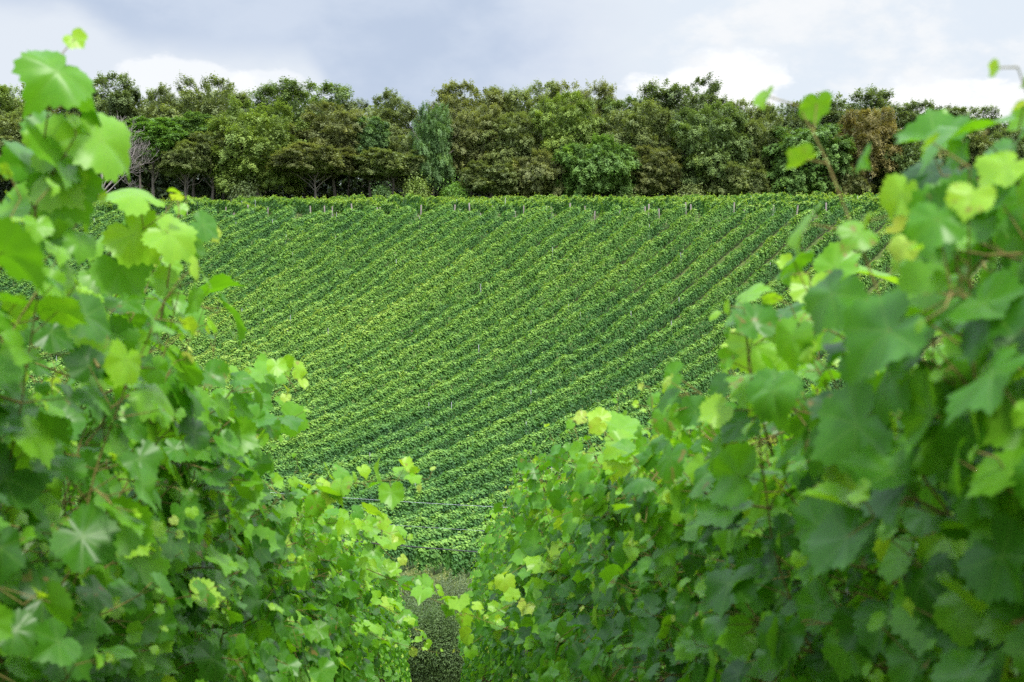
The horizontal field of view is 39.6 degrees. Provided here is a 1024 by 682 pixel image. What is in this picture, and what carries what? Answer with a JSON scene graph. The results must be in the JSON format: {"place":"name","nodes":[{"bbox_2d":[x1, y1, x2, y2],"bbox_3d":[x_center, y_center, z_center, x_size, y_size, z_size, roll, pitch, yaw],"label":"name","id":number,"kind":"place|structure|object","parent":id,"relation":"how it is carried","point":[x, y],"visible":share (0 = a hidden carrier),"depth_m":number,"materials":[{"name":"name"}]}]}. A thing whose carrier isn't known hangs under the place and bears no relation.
{"place":"outdoors","nodes":[
{"label":"outdoors","id":0,"kind":"place"},
{"bbox_2d":[7,212,1013,681],"bbox_3d":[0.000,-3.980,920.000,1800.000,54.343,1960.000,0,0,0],"label":"ground","id":1,"kind":"structure","parent":0,"point":[711,330],"depth_m":156.40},
{"bbox_2d":[0,108,31,184],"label":"tree","id":2,"kind":"object","parent":1,"relation":"on","point":[10,127],"visible":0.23,"depth_m":252.22,"materials":[{"name":"green plant"}]},
{"bbox_2d":[0,83,65,121],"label":"tree","id":3,"kind":"object","parent":1,"relation":"on","point":[8,105],"visible":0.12,"depth_m":266.54,"materials":[{"name":"green plant"}]},
{"bbox_2d":[0,162,107,641],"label":"grapevine","id":4,"kind":"object","parent":1,"relation":"on","point":[22,256],"visible":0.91,"depth_m":2.59,"materials":[{"name":"green plant"}]},
{"bbox_2d":[56,70,148,195],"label":"tree","id":5,"kind":"object","parent":1,"relation":"on","point":[106,105],"visible":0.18,"depth_m":266.22,"materials":[{"name":"green plant"}]},
{"bbox_2d":[0,27,229,681],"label":"grapevine","id":6,"kind":"object","parent":1,"relation":"on","point":[60,162],"visible":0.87,"depth_m":2.92,"materials":[{"name":"green plant"}]},
{"bbox_2d":[0,188,263,681],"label":"grapevine","id":7,"kind":"object","parent":1,"relation":"on","point":[140,240],"visible":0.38,"depth_m":4.16,"materials":[{"name":"green plant"}]},
{"bbox_2d":[1,211,294,389],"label":"vine row","id":8,"kind":"object","parent":1,"relation":"on","point":[224,256],"visible":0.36,"depth_m":186.24,"materials":[{"name":"green plant"}]},
{"bbox_2d":[116,82,181,194],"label":"tree","id":9,"kind":"object","parent":1,"relation":"on","point":[153,106],"visible":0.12,"depth_m":270.66,"materials":[{"name":"green plant"}]},
{"bbox_2d":[21,273,287,681],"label":"grapevine","id":10,"kind":"object","parent":1,"relation":"on","point":[189,659],"visible":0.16,"depth_m":5.04,"materials":[{"name":"green plant"}]},
{"bbox_2d":[124,115,187,197],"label":"tree","id":11,"kind":"object","parent":1,"relation":"on","point":[161,133],"visible":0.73,"depth_m":247.05,"materials":[{"name":"green plant"}]},
{"bbox_2d":[0,210,322,391],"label":"vine row","id":12,"kind":"object","parent":1,"relation":"on","point":[241,259],"visible":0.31,"depth_m":185.03,"materials":[{"name":"green plant"}]},
{"bbox_2d":[35,204,296,359],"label":"vine row","id":13,"kind":"object","parent":1,"relation":"on","point":[223,245],"visible":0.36,"depth_m":189.68,"materials":[{"name":"green plant"}]},
{"bbox_2d":[25,210,332,390],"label":"vine row","id":14,"kind":"object","parent":1,"relation":"on","point":[277,245],"visible":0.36,"depth_m":184.35,"materials":[{"name":"green plant"}]},
{"bbox_2d":[154,139,217,198],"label":"tree","id":15,"kind":"object","parent":1,"relation":"on","point":[180,160],"visible":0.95,"depth_m":246.12,"materials":[{"name":"green plant"}]},
{"bbox_2d":[27,207,356,392],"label":"vine row","id":16,"kind":"object","parent":1,"relation":"on","point":[300,240],"visible":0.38,"depth_m":181.65,"materials":[{"name":"green plant"}]},
{"bbox_2d":[168,111,217,197],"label":"tree","id":17,"kind":"object","parent":1,"relation":"on","point":[194,123],"visible":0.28,"depth_m":254.07,"materials":[{"name":"green plant"}]},
{"bbox_2d":[100,353,310,681],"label":"grapevine","id":18,"kind":"object","parent":1,"relation":"on","point":[270,533],"visible":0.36,"depth_m":6.29,"materials":[{"name":"green plant"}]},
{"bbox_2d":[156,71,254,199],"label":"tree","id":19,"kind":"object","parent":1,"relation":"on","point":[213,102],"visible":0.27,"depth_m":265.18,"materials":[{"name":"green plant"}]},
{"bbox_2d":[39,204,377,394],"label":"vine row","id":20,"kind":"object","parent":1,"relation":"on","point":[323,237],"visible":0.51,"depth_m":179.65,"materials":[{"name":"green plant"}]},
{"bbox_2d":[184,130,244,199],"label":"tree","id":21,"kind":"object","parent":1,"relation":"on","point":[203,142],"visible":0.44,"depth_m":248.25,"materials":[{"name":"green plant"}]},
{"bbox_2d":[61,208,383,395],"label":"vine row","id":22,"kind":"object","parent":1,"relation":"on","point":[262,291],"visible":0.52,"depth_m":176.01,"materials":[{"name":"green plant"}]},
{"bbox_2d":[79,205,411,406],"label":"vine row","id":23,"kind":"object","parent":1,"relation":"on","point":[284,289],"visible":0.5,"depth_m":174.37,"materials":[{"name":"green plant"}]},
{"bbox_2d":[77,208,417,406],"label":"vine row","id":24,"kind":"object","parent":1,"relation":"on","point":[310,284],"visible":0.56,"depth_m":171.77,"materials":[{"name":"green plant"}]},
{"bbox_2d":[204,94,312,197],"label":"tree","id":25,"kind":"object","parent":1,"relation":"on","point":[260,145],"visible":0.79,"depth_m":248.55,"materials":[{"name":"green plant"}]},
{"bbox_2d":[99,207,461,422],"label":"vine row","id":26,"kind":"object","parent":1,"relation":"on","point":[365,274],"visible":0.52,"depth_m":169.90,"materials":[{"name":"green plant"}]},
{"bbox_2d":[112,202,452,396],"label":"vine row","id":27,"kind":"object","parent":1,"relation":"on","point":[228,346],"visible":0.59,"depth_m":169.48,"materials":[{"name":"green plant"}]},
{"bbox_2d":[95,209,479,429],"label":"vine row","id":28,"kind":"object","parent":1,"relation":"on","point":[276,343],"visible":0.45,"depth_m":165.18,"materials":[{"name":"green plant"}]},
{"bbox_2d":[76,205,499,441],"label":"vine row","id":29,"kind":"object","parent":1,"relation":"on","point":[328,323],"visible":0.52,"depth_m":165.33,"materials":[{"name":"green plant"}]},
{"bbox_2d":[248,75,356,198],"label":"tree","id":30,"kind":"object","parent":1,"relation":"on","point":[296,94],"visible":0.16,"depth_m":261.90,"materials":[{"name":"green plant"}]},
{"bbox_2d":[176,451,435,681],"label":"grapevine","id":31,"kind":"object","parent":1,"relation":"on","point":[306,643],"visible":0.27,"depth_m":7.29,"materials":[{"name":"green plant"}]},
{"bbox_2d":[22,206,592,509],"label":"vine row","id":32,"kind":"object","parent":1,"relation":"on","point":[518,267],"visible":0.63,"depth_m":154.23,"materials":[{"name":"green plant"}]},
{"bbox_2d":[266,139,360,198],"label":"tree","id":33,"kind":"object","parent":1,"relation":"on","point":[320,162],"visible":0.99,"depth_m":244.51,"materials":[{"name":"green plant"}]},
{"bbox_2d":[276,472,351,681],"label":"grapevine","id":34,"kind":"object","parent":1,"relation":"on","point":[312,611],"visible":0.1,"depth_m":8.96,"materials":[{"name":"green plant"}]},
{"bbox_2d":[23,205,620,510],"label":"vine row","id":35,"kind":"object","parent":1,"relation":"on","point":[401,358],"visible":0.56,"depth_m":153.10,"materials":[{"name":"green plant"}]},
{"bbox_2d":[288,99,368,196],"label":"tree","id":36,"kind":"object","parent":1,"relation":"on","point":[336,128],"visible":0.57,"depth_m":251.71,"materials":[{"name":"green plant"}]},
{"bbox_2d":[175,207,515,417],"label":"vine row","id":37,"kind":"object","parent":1,"relation":"on","point":[327,338],"visible":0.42,"depth_m":164.58,"materials":[{"name":"green plant"}]},
{"bbox_2d":[321,535,372,677],"bbox_3d":[-1.800,2.606,12.998,1.147,1.838,1.593,0,0,-3],"label":"grapevine","id":38,"kind":"object","parent":1,"relation":"on","point":[366,643],"visible":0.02,"depth_m":12.67,"materials":[{"name":"green plant"}]},
{"bbox_2d":[290,514,406,681],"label":"grapevine","id":39,"kind":"object","parent":1,"relation":"on","point":[371,551],"visible":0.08,"depth_m":10.45,"materials":[{"name":"green plant"}]},
{"bbox_2d":[323,530,379,681],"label":"grapevine","id":40,"kind":"object","parent":1,"relation":"on","point":[374,647],"visible":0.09,"depth_m":14.16,"materials":[{"name":"green plant"}]},
{"bbox_2d":[72,202,644,507],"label":"vine row","id":41,"kind":"object","parent":1,"relation":"on","point":[499,310],"visible":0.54,"depth_m":151.10,"materials":[{"name":"green plant"}]},
{"bbox_2d":[349,115,390,196],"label":"tree","id":42,"kind":"object","parent":1,"relation":"on","point":[376,132],"visible":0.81,"depth_m":252.01,"materials":[{"name":"green plant"}]},
{"bbox_2d":[304,533,442,681],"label":"grapevine","id":43,"kind":"object","parent":1,"relation":"on","point":[369,630],"visible":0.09,"depth_m":11.85,"materials":[{"name":"green plant"}]},
{"bbox_2d":[337,87,420,185],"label":"tree","id":44,"kind":"object","parent":1,"relation":"on","point":[401,116],"visible":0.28,"depth_m":266.56,"materials":[{"name":"green plant"}]},
{"bbox_2d":[326,538,431,681],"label":"grapevine","id":45,"kind":"object","parent":1,"relation":"on","point":[408,618],"visible":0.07,"depth_m":14.74,"materials":[{"name":"green plant"}]},
{"bbox_2d":[349,147,429,194],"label":"tree","id":46,"kind":"object","parent":1,"relation":"on","point":[383,164],"visible":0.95,"depth_m":246.65,"materials":[{"name":"green plant"}]},
{"bbox_2d":[133,204,658,496],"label":"vine row","id":47,"kind":"object","parent":1,"relation":"on","point":[474,342],"visible":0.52,"depth_m":148.09,"materials":[{"name":"green plant"}]},
{"bbox_2d":[219,206,580,422],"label":"vine row","id":48,"kind":"object","parent":1,"relation":"on","point":[526,243],"visible":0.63,"depth_m":157.32,"materials":[{"name":"green plant"}]},
{"bbox_2d":[284,502,518,680],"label":"grapevine","id":49,"kind":"object","parent":1,"relation":"on","point":[420,588],"visible":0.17,"depth_m":9.15,"materials":[{"name":"green plant"}]},
{"bbox_2d":[274,205,548,387],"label":"vine row","id":50,"kind":"object","parent":1,"relation":"on","point":[377,319],"visible":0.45,"depth_m":164.09,"materials":[{"name":"green plant"}]},
{"bbox_2d":[270,206,553,395],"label":"vine row","id":51,"kind":"object","parent":1,"relation":"on","point":[330,359],"visible":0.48,"depth_m":159.57,"materials":[{"name":"green plant"}]},
{"bbox_2d":[395,568,471,621],"bbox_3d":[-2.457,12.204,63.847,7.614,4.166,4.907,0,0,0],"label":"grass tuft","id":52,"kind":"object","parent":1,"relation":"on","point":[461,590],"visible":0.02,"depth_m":63.44,"materials":[{"name":"green plant"}]},
{"bbox_2d":[403,588,464,681],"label":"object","id":53,"kind":"object","parent":1,"relation":"on","point":[429,666],"visible":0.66,"depth_m":55.22,"materials":[{"name":"green plant"}]},
{"bbox_2d":[407,100,460,196],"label":"tree","id":54,"kind":"object","parent":1,"relation":"on","point":[434,149],"visible":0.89,"depth_m":247.81,"materials":[{"name":"green plant"}]},
{"bbox_2d":[0,159,882,208],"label":"wood interior","id":55,"kind":"object","parent":1,"relation":"on","point":[351,186],"visible":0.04,"depth_m":271.99,"materials":[{"name":"green plant"}]},
{"bbox_2d":[220,208,698,491],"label":"vine row","id":56,"kind":"object","parent":1,"relation":"on","point":[596,291],"visible":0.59,"depth_m":140.77,"materials":[{"name":"green plant"}]},
{"bbox_2d":[415,77,515,197],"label":"tree","id":57,"kind":"object","parent":1,"relation":"on","point":[456,102],"visible":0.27,"depth_m":262.82,"materials":[{"name":"green plant"}]},
{"bbox_2d":[256,204,686,459],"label":"vine row","id":58,"kind":"object","parent":1,"relation":"on","point":[522,326],"visible":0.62,"depth_m":143.90,"materials":[{"name":"green plant"}]},
{"bbox_2d":[436,102,506,197],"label":"tree","id":59,"kind":"object","parent":1,"relation":"on","point":[467,141],"visible":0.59,"depth_m":251.23,"materials":[{"name":"green plant"}]},
{"bbox_2d":[221,201,734,491],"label":"vine row","id":60,"kind":"object","parent":1,"relation":"on","point":[522,358],"visible":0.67,"depth_m":137.66,"materials":[{"name":"green plant"}]},
{"bbox_2d":[455,158,526,197],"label":"tree","id":61,"kind":"object","parent":1,"relation":"on","point":[484,177],"visible":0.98,"depth_m":244.46,"materials":[{"name":"green plant"}]},
{"bbox_2d":[452,476,554,681],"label":"grapevine","id":62,"kind":"object","parent":1,"relation":"on","point":[483,628],"visible":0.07,"depth_m":12.20,"materials":[{"name":"green plant"}]},
{"bbox_2d":[263,206,748,491],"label":"vine row","id":63,"kind":"object","parent":1,"relation":"on","point":[609,318],"visible":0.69,"depth_m":137.46,"materials":[{"name":"green plant"}]},
{"bbox_2d":[491,486,525,681],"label":"grapevine","id":64,"kind":"object","parent":1,"relation":"on","point":[498,661],"visible":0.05,"depth_m":13.77,"materials":[{"name":"green plant"}]},
{"bbox_2d":[473,111,554,195],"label":"tree","id":65,"kind":"object","parent":1,"relation":"on","point":[512,145],"visible":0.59,"depth_m":249.89,"materials":[{"name":"green plant"}]},
{"bbox_2d":[477,78,565,133],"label":"tree","id":66,"kind":"object","parent":1,"relation":"on","point":[525,98],"visible":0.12,"depth_m":265.46,"materials":[{"name":"green plant"}]},
{"bbox_2d":[480,483,563,658],"bbox_3d":[0.245,2.814,16.081,1.215,2.727,1.973,0,0,-3],"label":"grapevine","id":67,"kind":"object","parent":1,"relation":"on","point":[488,548],"visible":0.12,"depth_m":16.25,"materials":[{"name":"green plant"}]},
{"bbox_2d":[270,204,774,504],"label":"vine row","id":68,"kind":"object","parent":1,"relation":"on","point":[686,279],"visible":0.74,"depth_m":134.87,"materials":[{"name":"green plant"}]},
{"bbox_2d":[274,205,793,506],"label":"vine row","id":69,"kind":"object","parent":1,"relation":"on","point":[782,217],"visible":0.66,"depth_m":135.06,"materials":[{"name":"green plant"}]},
{"bbox_2d":[507,147,571,198],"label":"tree","id":70,"kind":"object","parent":1,"relation":"on","point":[537,176],"visible":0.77,"depth_m":245.66,"materials":[{"name":"green plant"}]},
{"bbox_2d":[499,451,585,681],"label":"grapevine","id":71,"kind":"object","parent":1,"relation":"on","point":[509,655],"visible":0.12,"depth_m":11.65,"materials":[{"name":"green plant"}]},
{"bbox_2d":[304,209,815,508],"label":"vine row","id":72,"kind":"object","parent":1,"relation":"on","point":[531,411],"visible":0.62,"depth_m":132.09,"materials":[{"name":"green plant"}]},
{"bbox_2d":[525,90,605,193],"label":"tree","id":73,"kind":"object","parent":1,"relation":"on","point":[559,129],"visible":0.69,"depth_m":249.80,"materials":[{"name":"green plant"}]},
{"bbox_2d":[508,421,631,681],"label":"grapevine","id":74,"kind":"object","parent":1,"relation":"on","point":[521,526],"visible":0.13,"depth_m":10.65,"materials":[{"name":"green plant"}]},
{"bbox_2d":[480,392,661,681],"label":"grapevine","id":75,"kind":"object","parent":1,"relation":"on","point":[532,555],"visible":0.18,"depth_m":9.42,"materials":[{"name":"green plant"}]},
{"bbox_2d":[296,198,850,515],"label":"vine row","id":76,"kind":"object","parent":1,"relation":"on","point":[644,366],"visible":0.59,"depth_m":125.96,"materials":[{"name":"green plant"}]},
{"bbox_2d":[536,77,624,132],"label":"tree","id":77,"kind":"object","parent":1,"relation":"on","point":[603,89],"visible":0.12,"depth_m":268.88,"materials":[{"name":"green plant"}]},
{"bbox_2d":[523,405,665,681],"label":"grapevine","id":78,"kind":"object","parent":1,"relation":"on","point":[550,635],"visible":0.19,"depth_m":8.66,"materials":[{"name":"green plant"}]},
{"bbox_2d":[551,131,643,197],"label":"tree","id":79,"kind":"object","parent":1,"relation":"on","point":[596,168],"visible":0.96,"depth_m":244.03,"materials":[{"name":"green plant"}]},
{"bbox_2d":[311,206,889,543],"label":"vine row","id":80,"kind":"object","parent":1,"relation":"on","point":[428,496],"visible":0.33,"depth_m":108.26,"materials":[{"name":"green plant"}]},
{"bbox_2d":[345,206,865,516],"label":"vine row","id":81,"kind":"object","parent":1,"relation":"on","point":[555,431],"visible":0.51,"depth_m":122.17,"materials":[{"name":"green plant"}]},
{"bbox_2d":[341,244,893,557],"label":"vine row","id":82,"kind":"object","parent":1,"relation":"on","point":[436,518],"visible":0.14,"depth_m":94.40,"materials":[{"name":"green plant"}]},
{"bbox_2d":[341,217,894,543],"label":"vine row","id":83,"kind":"object","parent":1,"relation":"on","point":[701,384],"visible":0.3,"depth_m":103.93,"materials":[{"name":"green plant"}]},
{"bbox_2d":[537,417,702,681],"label":"grapevine","id":84,"kind":"object","parent":1,"relation":"on","point":[557,501],"visible":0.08,"depth_m":7.24,"materials":[{"name":"green plant"}]},
{"bbox_2d":[412,352,842,576],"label":"vine row","id":85,"kind":"object","parent":1,"relation":"on","point":[434,557],"visible":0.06,"depth_m":82.77,"materials":[{"name":"green plant"}]},
{"bbox_2d":[592,98,676,173],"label":"tree","id":86,"kind":"object","parent":1,"relation":"on","point":[629,130],"visible":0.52,"depth_m":250.86,"materials":[{"name":"green plant"}]},
{"bbox_2d":[384,273,900,569],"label":"vine row","id":87,"kind":"object","parent":1,"relation":"on","point":[473,520],"visible":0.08,"depth_m":87.65,"materials":[{"name":"green plant"}]},
{"bbox_2d":[442,369,843,578],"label":"vine row","id":88,"kind":"object","parent":1,"relation":"on","point":[457,558],"visible":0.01,"depth_m":80.12,"materials":[{"name":"green plant"}]},
{"bbox_2d":[627,144,686,197],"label":"tree","id":89,"kind":"object","parent":1,"relation":"on","point":[655,177],"visible":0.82,"depth_m":246.09,"materials":[{"name":"green plant"}]},
{"bbox_2d":[557,406,775,681],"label":"grapevine","id":90,"kind":"object","parent":1,"relation":"on","point":[599,517],"visible":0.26,"depth_m":6.08,"materials":[{"name":"green plant"}]},
{"bbox_2d":[636,71,748,161],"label":"tree","id":91,"kind":"object","parent":1,"relation":"on","point":[695,101],"visible":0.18,"depth_m":264.40,"materials":[{"name":"green plant"}]},
{"bbox_2d":[588,390,823,681],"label":"grapevine","id":92,"kind":"object","parent":1,"relation":"on","point":[661,573],"visible":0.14,"depth_m":5.09,"materials":[{"name":"green plant"}]},
{"bbox_2d":[664,100,759,195],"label":"tree","id":93,"kind":"object","parent":1,"relation":"on","point":[701,149],"visible":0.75,"depth_m":246.61,"materials":[{"name":"green plant"}]},
{"bbox_2d":[606,192,861,215],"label":"vine row","id":94,"kind":"object","parent":1,"relation":"on","point":[831,202],"visible":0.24,"depth_m":175.66,"materials":[{"name":"green plant"}]},
{"bbox_2d":[701,159,771,197],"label":"bush","id":95,"kind":"object","parent":1,"relation":"on","point":[750,181],"visible":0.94,"depth_m":244.12,"materials":[{"name":"green plant"}]},
{"bbox_2d":[729,110,796,191],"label":"tree","id":96,"kind":"object","parent":1,"relation":"on","point":[763,140],"visible":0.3,"depth_m":249.99,"materials":[{"name":"green plant"}]},
{"bbox_2d":[610,242,917,681],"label":"grapevine","id":97,"kind":"object","parent":1,"relation":"on","point":[672,465],"visible":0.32,"depth_m":3.90,"materials":[{"name":"green plant"}]},
{"bbox_2d":[759,99,821,140],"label":"tree","id":98,"kind":"object","parent":1,"relation":"on","point":[794,119],"visible":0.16,"depth_m":263.65,"materials":[{"name":"green plant"}]},
{"bbox_2d":[759,122,856,196],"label":"tree","id":99,"kind":"object","parent":1,"relation":"on","point":[805,177],"visible":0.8,"depth_m":244.66,"materials":[{"name":"green plant"}]},
{"bbox_2d":[656,108,1023,681],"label":"grapevine","id":100,"kind":"object","parent":1,"relation":"on","point":[846,646],"visible":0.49,"depth_m":2.93,"materials":[{"name":"green plant"}]},
{"bbox_2d":[817,164,875,196],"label":"tree","id":101,"kind":"object","parent":1,"relation":"on","point":[861,185],"visible":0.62,"depth_m":245.16,"materials":[{"name":"green plant"}]},
{"bbox_2d":[802,83,903,149],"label":"tree","id":102,"kind":"object","parent":1,"relation":"on","point":[834,114],"visible":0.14,"depth_m":264.20,"materials":[{"name":"green plant"}]},
{"bbox_2d":[832,106,905,183],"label":"tree","id":103,"kind":"object","parent":1,"relation":"on","point":[869,129],"visible":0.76,"depth_m":246.98,"materials":[{"name":"brown plant"}]},
{"bbox_2d":[750,59,1023,681],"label":"grapevine","id":104,"kind":"object","parent":1,"relation":"on","point":[962,404],"visible":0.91,"depth_m":2.07,"materials":[{"name":"green plant"}]},
{"bbox_2d":[874,128,947,194],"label":"tree","id":105,"kind":"object","parent":1,"relation":"on","point":[911,157],"visible":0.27,"depth_m":246.76,"materials":[{"name":"green plant"}]},
{"bbox_2d":[884,99,965,148],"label":"tree","id":106,"kind":"object","parent":1,"relation":"on","point":[908,116],"visible":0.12,"depth_m":265.16,"materials":[{"name":"green plant"}]},
{"bbox_2d":[0,0,1023,195],"label":"sky","id":107,"kind":"structure","parent":0,"point":[942,51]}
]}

